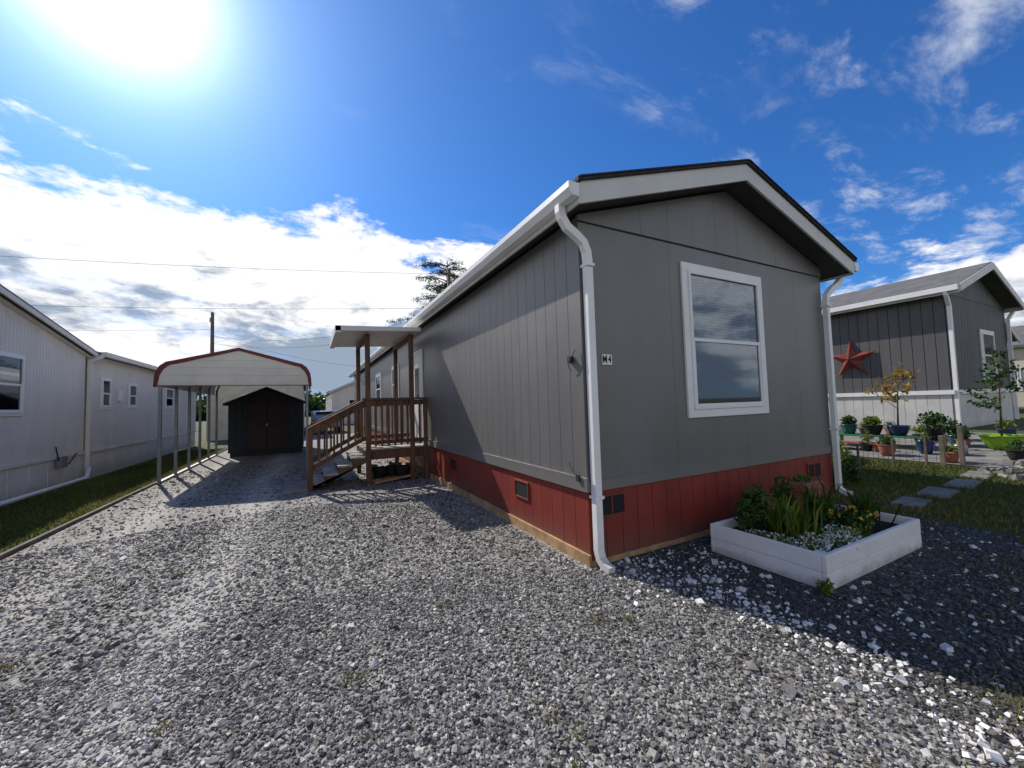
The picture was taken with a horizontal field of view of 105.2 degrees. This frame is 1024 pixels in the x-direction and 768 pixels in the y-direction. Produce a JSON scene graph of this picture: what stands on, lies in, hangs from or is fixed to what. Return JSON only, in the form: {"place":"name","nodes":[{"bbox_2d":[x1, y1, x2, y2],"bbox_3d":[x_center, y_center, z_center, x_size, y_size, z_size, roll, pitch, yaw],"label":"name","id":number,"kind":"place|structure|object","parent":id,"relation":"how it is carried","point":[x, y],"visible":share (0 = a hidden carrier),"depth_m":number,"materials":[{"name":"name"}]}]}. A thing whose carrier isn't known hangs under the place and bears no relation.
{"place":"outdoors","nodes":[
{"label":"outdoors","id":0,"kind":"place"},
{"bbox_2d":[195,424,353,434],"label":"street","id":1,"kind":"structure","parent":0,"point":[204,432],"depth_m":31.66,"materials":[{"name":"asphalt"}]},
{"bbox_2d":[209,312,213,352],"bbox_3d":[-21.056,-0.770,27.494,0.293,8.600,0.293,-3,-3,17],"label":"utility pole","id":2,"kind":"object","parent":1,"relation":"on","point":[211,319],"visible":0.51,"depth_m":27.56,"materials":[{"name":"brown wood"}]},
{"bbox_2d":[326,383,353,423],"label":"walls","id":3,"kind":"structure","parent":0,"point":[338,398],"depth_m":38.68,"materials":[{"name":"white metal"}]},
{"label":"roof","id":4,"kind":"object","parent":3,"relation":"on","visible":0},
{"bbox_2d":[329,381,353,392],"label":"fascia","id":5,"kind":"structure","parent":4,"relation":"attached to","point":[341,387],"depth_m":38.36,"materials":[{"name":"paint"}]},
{"bbox_2d":[0,433,1023,767],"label":"gravel driveway","id":6,"kind":"structure","parent":0,"point":[220,461],"depth_m":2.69,"materials":[{"name":"gravel"}]},
{"bbox_2d":[153,348,311,483],"bbox_3d":[-7.787,0.831,11.845,3.050,3.015,6.150,0,-3,-27],"label":"carport","id":7,"kind":"object","parent":6,"relation":"on","point":[208,373],"visible":1,"depth_m":9.28,"materials":[{"name":"white metal"}]},
{"bbox_2d":[222,387,305,456],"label":"storage shed","id":8,"kind":"structure","parent":6,"relation":"on","point":[265,421],"depth_m":13.52,"materials":[{"name":"black paint"}]},
{"bbox_2d":[247,402,285,449],"bbox_3d":[-8.471,1.436,13.544,1.120,1.620,0.033,0,-3,-27],"label":"door","id":9,"kind":"structure","parent":8,"relation":"in","point":[260,436],"depth_m":13.52,"materials":[{"name":"red paint"}]},
{"bbox_2d":[282,325,428,494],"bbox_3d":[-3.354,0.476,8.431,2.660,3.150,2.200,0,-3,-27],"label":"entrance porch","id":10,"kind":"object","parent":6,"relation":"on","point":[367,338],"visible":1,"depth_m":7.99,"materials":[{"name":"brown wood"}]},
{"bbox_2d":[0,511,1023,767],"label":"dry weeds","id":11,"kind":"object","parent":6,"relation":"on","point":[574,731],"visible":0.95,"depth_m":2.16,"materials":[{"name":"green plant"}]},
{"bbox_2d":[365,441,710,566],"bbox_3d":[-2.059,2.212,13.629,4.398,0.115,20.496,0,-3,-27],"label":"base board","id":12,"kind":"object","parent":6,"relation":"on","point":[581,556],"visible":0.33,"depth_m":4.20,"materials":[{"name":"wood"}]},
{"bbox_2d":[363,426,833,560],"bbox_3d":[-2.061,1.926,13.663,4.368,0.670,20.468,0,-3,-27],"label":"skirting","id":13,"kind":"object","parent":6,"relation":"on","point":[662,511],"visible":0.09,"depth_m":4.29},
{"bbox_2d":[354,218,830,480],"bbox_3d":[-2.112,0.299,13.738,4.380,2.590,20.480,0,-3,-27],"label":"siding","id":14,"kind":"object","parent":13,"relation":"on","point":[501,379],"visible":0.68,"depth_m":4.43,"materials":[{"name":"wood"}]},
{"bbox_2d":[413,348,423,442],"bbox_3d":[-2.216,0.283,9.159,0.025,2.100,1.060,0,-3,-27],"label":"door trim","id":15,"kind":"structure","parent":14,"relation":"attached to","point":[418,352],"depth_m":8.74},
{"bbox_2d":[414,354,421,436],"bbox_3d":[-2.210,0.333,9.159,0.015,2.000,0.860,0,-3,-27],"label":"door leaf","id":16,"kind":"object","parent":15,"relation":"in","point":[417,359],"visible":0.36,"depth_m":9.11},
{"bbox_2d":[414,363,418,396],"bbox_3d":[-2.231,-0.066,9.175,0.004,0.800,0.400,0,-3,-27],"label":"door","id":17,"kind":"structure","parent":16,"relation":"in","point":[416,366],"depth_m":9.16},
{"bbox_2d":[361,261,768,417],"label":"window trim","id":18,"kind":"structure","parent":14,"relation":"attached to","point":[692,412],"depth_m":4.42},
{"bbox_2d":[376,270,765,408],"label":"window sash","id":19,"kind":"object","parent":18,"relation":"in","point":[762,402],"depth_m":4.60,"materials":[{"name":"plastic"}]},
{"bbox_2d":[376,274,760,403],"bbox_3d":[-2.905,0.038,11.896,1.468,1.480,18.384,0,-4,-36],"label":"window glass","id":20,"kind":"object","parent":19,"relation":"in","point":[725,310],"visible":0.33,"depth_m":4.62,"materials":[{"name":"glass"}]},
{"bbox_2d":[567,349,579,481],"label":"cable fittings","id":21,"kind":"object","parent":14,"relation":"attached to","point":[570,359],"visible":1,"depth_m":3.76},
{"bbox_2d":[363,424,832,492],"bbox_3d":[-2.080,1.526,13.662,4.400,0.130,20.500,0,-3,-27],"label":"band board","id":22,"kind":"object","parent":14,"relation":"attached to","point":[583,484],"visible":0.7,"depth_m":4.43,"materials":[{"name":"grey paint"}]},
{"bbox_2d":[353,181,849,376],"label":"soffit","id":23,"kind":"structure","parent":14,"relation":"on","point":[747,196],"depth_m":4.95,"materials":[{"name":"paint"}]},
{"bbox_2d":[350,182,854,377],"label":"eave fascia","id":24,"kind":"structure","parent":23,"relation":"attached to","point":[553,220],"depth_m":4.82,"materials":[{"name":"paint"}]},
{"bbox_2d":[348,180,858,376],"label":"gutters","id":25,"kind":"object","parent":24,"relation":"attached to","point":[566,193],"visible":0.48,"depth_m":4.50,"materials":[{"name":"white plastic"}]},
{"bbox_2d":[572,159,857,261],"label":"shingles","id":26,"kind":"object","parent":23,"relation":"on","point":[763,175],"visible":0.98,"depth_m":4.38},
{"bbox_2d":[579,164,853,273],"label":"rake fascia","id":27,"kind":"structure","parent":23,"relation":"attached to","point":[597,190],"depth_m":4.18,"materials":[{"name":"paint"}]},
{"bbox_2d":[601,354,611,364],"bbox_3d":[0.915,-0.235,3.778,0.120,0.100,0.014,0,-3,-27],"label":"house number sign","id":28,"kind":"object","parent":14,"relation":"attached to","point":[606,359],"visible":1,"depth_m":3.77,"materials":[{"name":"white plastic"}]},
{"bbox_2d":[575,192,820,276],"bbox_3d":[2.546,-1.957,4.758,4.390,0.796,0.044,0,-3,-27],"label":"gable siding","id":29,"kind":"object","parent":14,"relation":"attached to","point":[726,223],"visible":0.93,"depth_m":4.63,"materials":[{"name":"wood"}]},
{"bbox_2d":[577,220,819,277],"bbox_3d":[2.566,-1.556,4.723,4.380,0.007,0.018,0,-3,-27],"label":"drip flashing","id":30,"kind":"object","parent":14,"relation":"attached to","point":[689,246],"visible":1,"depth_m":4.39,"materials":[{"name":"grey dark painted metal"}]},
{"bbox_2d":[555,203,852,574],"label":"downspouts","id":31,"kind":"object","parent":14,"relation":"attached to","point":[580,240],"visible":0.94,"depth_m":3.61,"materials":[{"name":"white metal"}]},
{"bbox_2d":[380,434,821,517],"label":"vent frames","id":32,"kind":"structure","parent":13,"relation":"attached to","point":[606,495],"depth_m":4.57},
{"bbox_2d":[380,438,819,514],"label":"vent voids","id":33,"kind":"object","parent":32,"relation":"in","point":[618,499],"visible":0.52,"depth_m":3.78,"materials":[{"name":"black"}]},
{"bbox_2d":[558,527,1023,765],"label":"white landscape rocks","id":34,"kind":"object","parent":6,"relation":"on","point":[993,756],"visible":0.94,"depth_m":2.31,"materials":[{"name":"stone"}]},
{"bbox_2d":[710,504,921,589],"bbox_3d":[2.952,1.474,3.817,1.750,0.270,0.980,0,-3,-27],"label":"raised planter box","id":35,"kind":"object","parent":6,"relation":"on","point":[885,543],"visible":0.73,"depth_m":3.39,"materials":[{"name":"white paint"}]},
{"bbox_2d":[733,476,796,531],"bbox_3d":[2.578,1.224,3.973,1.030,0.512,0.307,0,-3,-27],"label":"lily shrub","id":36,"kind":"object","parent":35,"relation":"on","point":[751,502],"visible":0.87,"depth_m":3.87,"materials":[{"name":"green plant"}]},
{"bbox_2d":[749,486,832,536],"bbox_3d":[2.617,1.201,3.761,0.916,0.449,0.919,0,-3,-27],"label":"daylily clump","id":37,"kind":"object","parent":35,"relation":"on","point":[789,521],"visible":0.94,"depth_m":3.71,"materials":[{"name":"green plant"}]},
{"bbox_2d":[780,473,822,516],"bbox_3d":[3.235,1.220,4.365,0.420,0.436,0.230,0,-3,-27],"label":"plant","id":38,"kind":"object","parent":35,"relation":"on","point":[795,485],"visible":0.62,"depth_m":4.27,"materials":[{"name":"green plant"}]},
{"bbox_2d":[746,523,862,551],"bbox_3d":[2.666,1.358,3.418,0.978,0.146,0.621,-2,-3,-2],"label":"white alyssum","id":39,"kind":"object","parent":35,"relation":"on","point":[835,538],"visible":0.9,"depth_m":3.37,"materials":[{"name":"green plant"}]},
{"bbox_2d":[765,463,854,521],"bbox_3d":[3.152,1.122,4.109,0.801,0.611,0.677,-2,-3,7],"label":"iris plant","id":40,"kind":"object","parent":35,"relation":"on","point":[810,500],"visible":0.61,"depth_m":4.11,"materials":[{"name":"green plant"}]},
{"bbox_2d":[816,495,873,595],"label":"bedding plants","id":41,"kind":"object","parent":35,"relation":"in","point":[825,587],"visible":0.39,"depth_m":3.42,"materials":[{"name":"green plant"}]},
{"bbox_2d":[823,505,879,530],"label":"yellow pansies","id":42,"kind":"object","parent":35,"relation":"on","point":[847,518],"visible":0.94,"depth_m":3.77,"materials":[{"name":"green plant"}]},
{"bbox_2d":[834,483,922,525],"bbox_3d":[3.539,1.180,3.952,0.563,0.455,0.648,-1,-3,-9],"label":"iris plant","id":43,"kind":"object","parent":35,"relation":"on","point":[864,500],"visible":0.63,"depth_m":3.94,"materials":[{"name":"green plant"}]},
{"bbox_2d":[0,407,1023,560],"bbox_3d":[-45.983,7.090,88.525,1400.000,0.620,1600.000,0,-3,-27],"label":"ground","id":44,"kind":"structure","parent":0,"point":[989,428],"depth_m":5.72,"materials":[{"name":"green plant"}]},
{"bbox_2d":[0,467,90,506],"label":"base pipe","id":45,"kind":"object","parent":44,"relation":"on","point":[41,491],"visible":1,"depth_m":7.57,"materials":[{"name":"white paint"}]},
{"bbox_2d":[85,353,105,469],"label":"downspouts","id":46,"kind":"object","parent":44,"relation":"on","point":[88,416],"visible":0.93,"depth_m":9.22,"materials":[{"name":"white metal"}]},
{"bbox_2d":[0,431,195,500],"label":"skirting","id":47,"kind":"object","parent":44,"relation":"on","point":[19,479],"visible":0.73,"depth_m":8.88,"materials":[{"name":"white metal"}]},
{"bbox_2d":[56,456,67,468],"bbox_3d":[-9.438,1.639,8.224,0.074,0.230,0.250,0,-3,-27],"label":"utility box","id":48,"kind":"object","parent":47,"relation":"attached to","point":[62,462],"visible":1,"depth_m":8.16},
{"bbox_2d":[55,447,76,463],"bbox_3d":[-9.528,1.519,8.380,0.031,0.416,0.818,0,-3,-27],"label":"utility cable","id":49,"kind":"object","parent":47,"relation":"attached to","point":[58,456],"visible":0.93,"depth_m":8.10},
{"bbox_2d":[83,357,86,450],"bbox_3d":[-9.705,-0.151,8.515,0.052,3.390,22.000,0,-3,-27],"label":"siding backing","id":50,"kind":"object","parent":47,"relation":"on","point":[85,403],"visible":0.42,"depth_m":9.25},
{"bbox_2d":[0,284,155,370],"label":"roof","id":51,"kind":"structure","parent":50,"relation":"on","point":[38,319],"depth_m":7.82,"materials":[{"name":"metal"}]},
{"bbox_2d":[0,286,99,358],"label":"fascia","id":52,"kind":"structure","parent":51,"relation":"attached to","point":[16,300],"depth_m":7.57,"materials":[{"name":"white metal"}]},
{"bbox_2d":[102,352,157,369],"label":"gutters","id":53,"kind":"object","parent":51,"relation":"attached to","point":[126,360],"visible":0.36,"depth_m":10.74,"materials":[{"name":"white metal"}]},
{"bbox_2d":[0,353,173,412],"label":"window sash","id":54,"kind":"object","parent":50,"relation":"attached to","point":[21,406],"depth_m":7.15,"materials":[{"name":"plastic"}]},
{"bbox_2d":[0,356,172,409],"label":"window glass","id":55,"kind":"object","parent":54,"relation":"in","point":[10,370],"visible":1,"depth_m":6.94,"materials":[{"name":"glass"}]},
{"bbox_2d":[118,390,122,400],"bbox_3d":[-10.855,0.329,10.860,0.049,0.300,0.170,0,-3,-27],"label":"wall vent","id":56,"kind":"object","parent":50,"relation":"attached to","point":[120,395],"depth_m":10.81,"materials":[{"name":"white plastic"}]},
{"bbox_2d":[0,302,195,465],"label":"siding","id":57,"kind":"object","parent":47,"relation":"on","point":[48,422],"visible":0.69,"depth_m":8.46,"materials":[{"name":"white metal"}]},
{"bbox_2d":[0,351,173,415],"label":"window trim","id":58,"kind":"structure","parent":57,"relation":"attached to","point":[21,414],"depth_m":9.86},
{"bbox_2d":[0,448,227,559],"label":"driveway edging","id":59,"kind":"object","parent":44,"relation":"on","point":[15,549],"visible":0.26,"depth_m":5.39,"materials":[{"name":"grey wood"}]},
{"bbox_2d":[206,386,304,440],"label":"walls","id":60,"kind":"structure","parent":44,"relation":"on","point":[227,393],"depth_m":21.61,"materials":[{"name":"metal"}]},
{"bbox_2d":[196,391,328,420],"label":"distant trees","id":61,"kind":"object","parent":44,"relation":"on","point":[317,402],"visible":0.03,"depth_m":88.82,"materials":[{"name":"green plant"}]},
{"bbox_2d":[311,410,339,431],"bbox_3d":[-12.429,2.481,26.100,1.740,1.449,4.314,0,-3,-27],"label":"parked car","id":62,"kind":"object","parent":44,"relation":"on","point":[317,415],"visible":0.3,"depth_m":24.50,"materials":[{"name":"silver paint"}]},
{"bbox_2d":[386,256,467,323],"bbox_3d":[-5.340,-3.365,29.987,11.834,13.105,10.302,-4,-4,43],"label":"pine tree","id":63,"kind":"object","parent":44,"relation":"on","point":[438,289],"visible":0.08,"depth_m":30.03,"materials":[{"name":"green plant"}]},
{"bbox_2d":[444,268,454,286],"bbox_3d":[-3.558,-1.992,22.662,0.700,9.500,0.310,0,-3,-27],"label":"utility pole","id":64,"kind":"object","parent":44,"relation":"on","point":[448,274],"visible":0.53,"depth_m":22.80,"materials":[{"name":"grey wood"}]},
{"bbox_2d":[5,256,433,365],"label":"power lines","id":65,"kind":"object","parent":64,"relation":"attached to","point":[221,308],"visible":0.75,"depth_m":21.84,"materials":[{"name":"rubber"}]},
{"bbox_2d":[831,437,855,464],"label":"green shrub","id":66,"kind":"object","parent":44,"relation":"on","point":[844,453],"visible":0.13,"depth_m":7.00,"materials":[{"name":"green plant"}]},
{"bbox_2d":[832,456,864,484],"bbox_3d":[4.980,1.355,5.969,0.587,0.536,0.391,-2,-3,-3],"label":"green shrub","id":67,"kind":"object","parent":44,"relation":"on","point":[852,470],"visible":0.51,"depth_m":5.88,"materials":[{"name":"green plant"}]},
{"bbox_2d":[833,435,947,472],"bbox_3d":[6.035,1.263,6.463,2.321,0.776,0.194,-1,-3,-4],"label":"garden wire fence","id":68,"kind":"object","parent":44,"relation":"on","point":[893,453],"visible":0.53,"depth_m":6.55,"materials":[{"name":"grey metal"}]},
{"bbox_2d":[828,392,1014,428],"bbox_3d":[8.187,1.259,17.314,4.510,1.160,16.710,0,-3,-27],"label":"skirting","id":69,"kind":"object","parent":44,"relation":"on","point":[972,415],"visible":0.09,"depth_m":9.77,"materials":[{"name":"white plastic"}]},
{"bbox_2d":[844,394,954,424],"bbox_3d":[8.180,1.259,17.315,4.482,1.160,16.702,0,-3,-27],"label":"skirting backing","id":70,"kind":"object","parent":69,"relation":"attached to","point":[916,409],"visible":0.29,"depth_m":9.44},
{"bbox_2d":[822,279,1010,393],"bbox_3d":[8.128,-0.857,17.425,4.500,3.000,16.710,0,-3,-27],"label":"siding","id":71,"kind":"object","parent":69,"relation":"on","point":[976,306],"visible":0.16,"depth_m":9.79,"materials":[{"name":"wood"}]},
{"bbox_2d":[833,340,874,375],"bbox_3d":[9.057,-0.710,10.509,0.190,0.995,1.046,0,-3,-27],"label":"barn star","id":72,"kind":"object","parent":71,"relation":"attached to","point":[850,358],"visible":0.95,"depth_m":10.48,"materials":[{"name":"red metal"}]},
{"bbox_2d":[838,301,939,392],"bbox_3d":[8.130,-0.482,17.412,4.470,2.250,16.690,0,-3,-27],"label":"siding backing","id":73,"kind":"object","parent":71,"relation":"attached to","point":[900,345],"visible":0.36,"depth_m":9.73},
{"bbox_2d":[822,284,958,314],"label":"gutters","id":74,"kind":"object","parent":71,"relation":"on","point":[952,287],"visible":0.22,"depth_m":9.49,"materials":[{"name":"white plastic"}]},
{"bbox_2d":[821,262,1020,308],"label":"roof","id":75,"kind":"structure","parent":71,"relation":"on","point":[991,281],"depth_m":10.45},
{"bbox_2d":[822,262,1023,316],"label":"fascia","id":76,"kind":"structure","parent":75,"relation":"attached to","point":[974,277],"depth_m":9.78,"materials":[{"name":"paint"}]},
{"bbox_2d":[943,291,1019,423],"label":"downspouts","id":77,"kind":"object","parent":71,"relation":"attached to","point":[953,355],"visible":0.88,"depth_m":8.92,"materials":[{"name":"white plastic"}]},
{"bbox_2d":[979,329,997,379],"bbox_3d":[12.436,-0.738,10.220,1.100,1.330,0.025,0,-3,-27],"label":"window trim","id":78,"kind":"structure","parent":71,"relation":"attached to","point":[981,331],"depth_m":9.98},
{"bbox_2d":[982,333,997,375],"bbox_3d":[12.440,-0.739,10.213,0.920,1.150,0.041,0,-3,-27],"label":"window sash","id":79,"kind":"object","parent":71,"relation":"attached to","point":[992,335],"depth_m":10.16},
{"bbox_2d":[983,334,995,374],"bbox_3d":[12.439,-0.739,10.215,0.850,1.080,0.002,0,-3,-27],"label":"window glass","id":80,"kind":"object","parent":79,"relation":"in","point":[988,342],"visible":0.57,"depth_m":10.22,"materials":[{"name":"glass"}]},
{"bbox_2d":[828,388,1013,396],"bbox_3d":[8.161,0.669,17.318,4.550,0.100,16.750,0,-3,-27],"label":"skirting cap","id":81,"kind":"object","parent":69,"relation":"on","point":[938,392],"visible":0.46,"depth_m":9.66,"materials":[{"name":"wood"}]},
{"bbox_2d":[839,429,1023,469],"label":"patio slab","id":82,"kind":"structure","parent":44,"relation":"on","point":[981,454],"depth_m":7.15,"materials":[{"name":"concrete"}]},
{"bbox_2d":[839,440,878,451],"bbox_3d":[6.955,1.268,7.931,0.250,0.200,0.800,0,-3,-27],"label":"plant bench","id":83,"kind":"object","parent":82,"relation":"on","point":[875,447],"visible":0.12,"depth_m":7.74,"materials":[{"name":"wood"}]},
{"bbox_2d":[858,430,873,450],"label":"potted plant","id":84,"kind":"object","parent":82,"relation":"on","point":[867,437],"visible":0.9,"depth_m":7.72,"materials":[{"name":"green plant"}]},
{"bbox_2d":[831,432,918,450],"bbox_3d":[7.484,1.190,8.041,0.490,0.295,1.500,0,-3,-27],"label":"garden table","id":85,"kind":"object","parent":82,"relation":"on","point":[842,434],"visible":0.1,"depth_m":7.92,"materials":[{"name":"green paint"}]},
{"bbox_2d":[840,414,857,433],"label":"potted plant","id":86,"kind":"object","parent":85,"relation":"on","point":[848,425],"visible":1,"depth_m":8.40,"materials":[{"name":"green plant"}]},
{"bbox_2d":[861,416,883,434],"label":"potted plant","id":87,"kind":"object","parent":85,"relation":"on","point":[871,426],"visible":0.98,"depth_m":8.03,"materials":[{"name":"green plant"}]},
{"bbox_2d":[863,362,919,435],"bbox_3d":[7.605,0.295,7.825,0.813,1.464,0.773,0,-3,-27],"label":"potted maple tree","id":88,"kind":"object","parent":85,"relation":"on","point":[898,430],"visible":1,"depth_m":7.80,"materials":[{"name":"orange plant"}]},
{"bbox_2d":[876,434,897,455],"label":"potted plant","id":89,"kind":"object","parent":82,"relation":"on","point":[885,452],"visible":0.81,"depth_m":7.20,"materials":[{"name":"green plant"}]},
{"bbox_2d":[883,421,895,433],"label":"potted plant","id":90,"kind":"object","parent":82,"relation":"on","point":[886,430],"visible":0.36,"depth_m":8.77,"materials":[{"name":"green plant"}]},
{"bbox_2d":[911,425,928,439],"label":"potted plant","id":91,"kind":"object","parent":82,"relation":"on","point":[921,429],"visible":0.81,"depth_m":8.03,"materials":[{"name":"green plant"}]},
{"bbox_2d":[915,435,935,453],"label":"potted plant","id":92,"kind":"object","parent":82,"relation":"on","point":[930,445],"visible":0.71,"depth_m":7.03,"materials":[{"name":"green plant"}]},
{"bbox_2d":[916,410,949,439],"bbox_3d":[8.659,0.841,8.061,0.503,0.617,0.505,0,-3,-27],"label":"potted plant","id":93,"kind":"object","parent":82,"relation":"on","point":[931,422],"visible":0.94,"depth_m":7.98,"materials":[{"name":"green plant"}]},
{"bbox_2d":[945,444,958,462],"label":"potted plant","id":94,"kind":"object","parent":82,"relation":"on","point":[952,456],"visible":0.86,"depth_m":6.38,"materials":[{"name":"green plant"}]},
{"bbox_2d":[940,422,972,444],"bbox_3d":[8.419,0.945,7.443,0.399,0.445,0.391,-3,-3,24],"label":"potted plant","id":95,"kind":"object","parent":82,"relation":"on","point":[952,430],"visible":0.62,"depth_m":7.42,"materials":[{"name":"green plant"}]},
{"bbox_2d":[953,441,968,455],"bbox_3d":[7.791,1.105,6.796,0.424,0.248,0.180,0,-3,-27],"label":"watering can","id":96,"kind":"object","parent":82,"relation":"on","point":[966,450],"visible":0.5,"depth_m":6.70,"materials":[{"name":"metal"}]},
{"bbox_2d":[954,431,971,446],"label":"potted plant","id":97,"kind":"object","parent":82,"relation":"on","point":[968,442],"visible":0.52,"depth_m":7.22,"materials":[{"name":"green plant"}]},
{"bbox_2d":[959,348,1023,449],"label":"potted fruit tree","id":98,"kind":"object","parent":82,"relation":"on","point":[994,441],"visible":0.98,"depth_m":6.91,"materials":[{"name":"green plant"}]},
{"bbox_2d":[994,418,1018,433],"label":"potted plant","id":99,"kind":"object","parent":82,"relation":"on","point":[1009,430],"visible":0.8,"depth_m":7.41,"materials":[{"name":"green plant"}]},
{"bbox_2d":[1004,438,1023,460],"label":"potted plant","id":100,"kind":"object","parent":82,"relation":"on","point":[1015,454],"visible":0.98,"depth_m":6.11,"materials":[{"name":"green plant"}]},
{"bbox_2d":[938,426,965,467],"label":"wood stakes","id":101,"kind":"object","parent":44,"relation":"on","point":[961,448],"visible":0.59,"depth_m":6.25,"materials":[{"name":"wood"}]},
{"bbox_2d":[890,464,1022,508],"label":"stepping stone path","id":102,"kind":"structure","parent":44,"relation":"on","point":[943,492],"depth_m":5.22,"materials":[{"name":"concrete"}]},
{"bbox_2d":[977,454,1023,479],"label":"edging rocks","id":103,"kind":"object","parent":44,"relation":"on","point":[1018,467],"visible":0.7,"depth_m":5.71,"materials":[{"name":"stone"}]},
{"bbox_2d":[1008,347,1023,406],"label":"walls","id":104,"kind":"structure","parent":44,"relation":"on","point":[1018,353],"depth_m":19.22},
{"bbox_2d":[1012,325,1023,347],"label":"roof","id":105,"kind":"structure","parent":104,"relation":"on","point":[1019,331],"depth_m":19.84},
{"bbox_2d":[1018,368,1022,390],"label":"window trim","id":106,"kind":"structure","parent":104,"relation":"attached to","point":[1019,374],"depth_m":19.21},
{"bbox_2d":[0,0,1023,399],"label":"sky","id":107,"kind":"structure","parent":0,"point":[357,138],"materials":[{"name":"blue"}]},
{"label":"walls","id":108,"kind":"object","parent":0,"visible":0},
{"bbox_2d":[1005,324,1016,341],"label":"roof","id":109,"kind":"structure","parent":108,"relation":"on","point":[1014,339],"depth_m":16.62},
{"bbox_2d":[1005,318,1019,342],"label":"fascia","id":110,"kind":"structure","parent":109,"relation":"attached to","point":[1015,335],"depth_m":16.40,"materials":[{"name":"paint"}]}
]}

